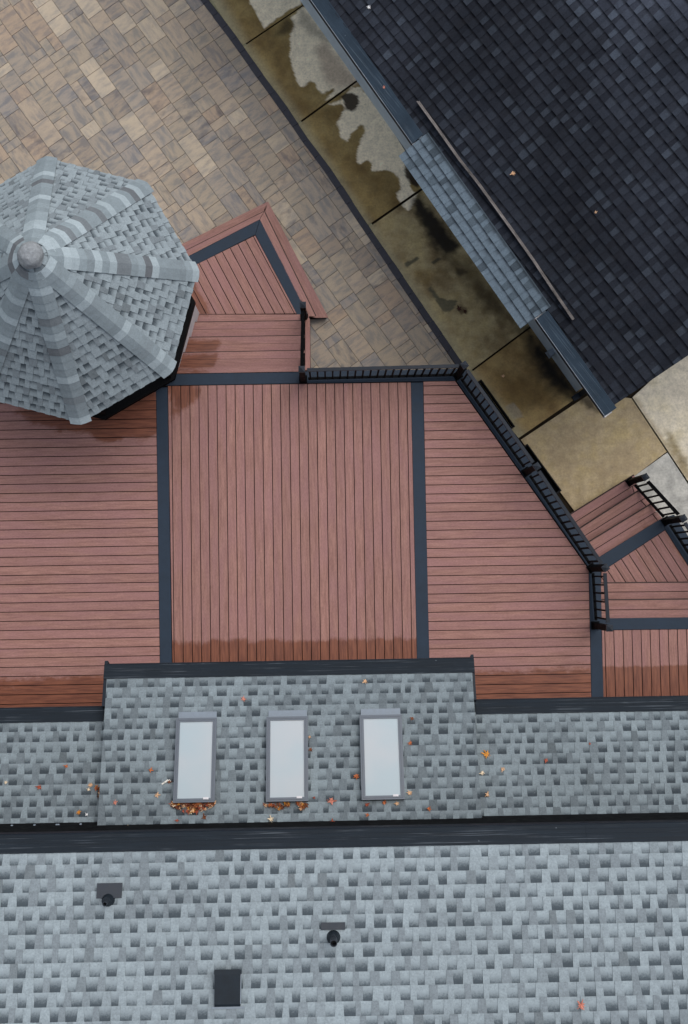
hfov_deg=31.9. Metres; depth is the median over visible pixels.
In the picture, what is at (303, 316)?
stair railing
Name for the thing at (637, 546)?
side stairs
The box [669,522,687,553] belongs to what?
landing railing
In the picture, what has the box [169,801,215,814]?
leaf litter
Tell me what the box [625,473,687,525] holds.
stair railing
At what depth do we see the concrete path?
20.43 m
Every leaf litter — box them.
[94,785,99,797]
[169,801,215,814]
[263,802,308,810]
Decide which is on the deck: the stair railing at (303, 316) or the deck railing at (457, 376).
the deck railing at (457, 376)
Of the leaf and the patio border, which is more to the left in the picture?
the patio border
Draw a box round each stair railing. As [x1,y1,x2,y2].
[300,302,307,365]
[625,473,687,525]
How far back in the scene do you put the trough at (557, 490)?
20.21 m
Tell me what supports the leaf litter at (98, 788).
on the house
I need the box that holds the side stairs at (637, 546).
[570,474,687,617]
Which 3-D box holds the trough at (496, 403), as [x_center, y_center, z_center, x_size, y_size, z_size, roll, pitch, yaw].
[2.529,-1.787,20.239,0.139,0.155,0.974,-35,88,-2]
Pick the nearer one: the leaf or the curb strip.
the leaf
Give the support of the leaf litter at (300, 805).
on the house
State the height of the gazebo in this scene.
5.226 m
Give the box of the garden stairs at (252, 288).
[179,202,327,369]
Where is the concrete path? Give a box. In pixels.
[212,0,666,510]
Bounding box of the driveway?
[632,356,687,480]
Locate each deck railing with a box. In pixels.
[298,364,458,383]
[453,361,602,564]
[586,563,612,631]
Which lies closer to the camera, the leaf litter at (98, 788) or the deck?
the leaf litter at (98, 788)
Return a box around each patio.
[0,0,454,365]
[0,0,457,370]
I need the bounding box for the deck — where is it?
[0,366,687,707]
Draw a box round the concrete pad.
[635,453,687,534]
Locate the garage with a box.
[300,0,687,417]
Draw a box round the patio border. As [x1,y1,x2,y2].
[201,0,466,369]
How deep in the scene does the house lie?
13.08 m
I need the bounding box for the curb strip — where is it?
[209,0,471,371]
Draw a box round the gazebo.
[0,156,198,424]
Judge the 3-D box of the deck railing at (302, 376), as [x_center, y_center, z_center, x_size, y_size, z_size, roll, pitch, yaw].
[0.518,-2.159,18.715,2.458,1.045,0.128,-1,87,-1]
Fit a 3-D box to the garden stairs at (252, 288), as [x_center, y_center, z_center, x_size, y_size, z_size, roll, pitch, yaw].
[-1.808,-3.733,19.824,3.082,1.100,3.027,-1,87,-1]
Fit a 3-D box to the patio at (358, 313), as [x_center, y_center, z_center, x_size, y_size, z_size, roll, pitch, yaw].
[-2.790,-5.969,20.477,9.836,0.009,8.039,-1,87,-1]
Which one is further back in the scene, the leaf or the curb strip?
the curb strip
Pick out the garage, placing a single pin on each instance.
(572, 115)
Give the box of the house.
[0,654,687,1023]
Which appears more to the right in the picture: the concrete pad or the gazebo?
the concrete pad
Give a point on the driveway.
(661, 400)

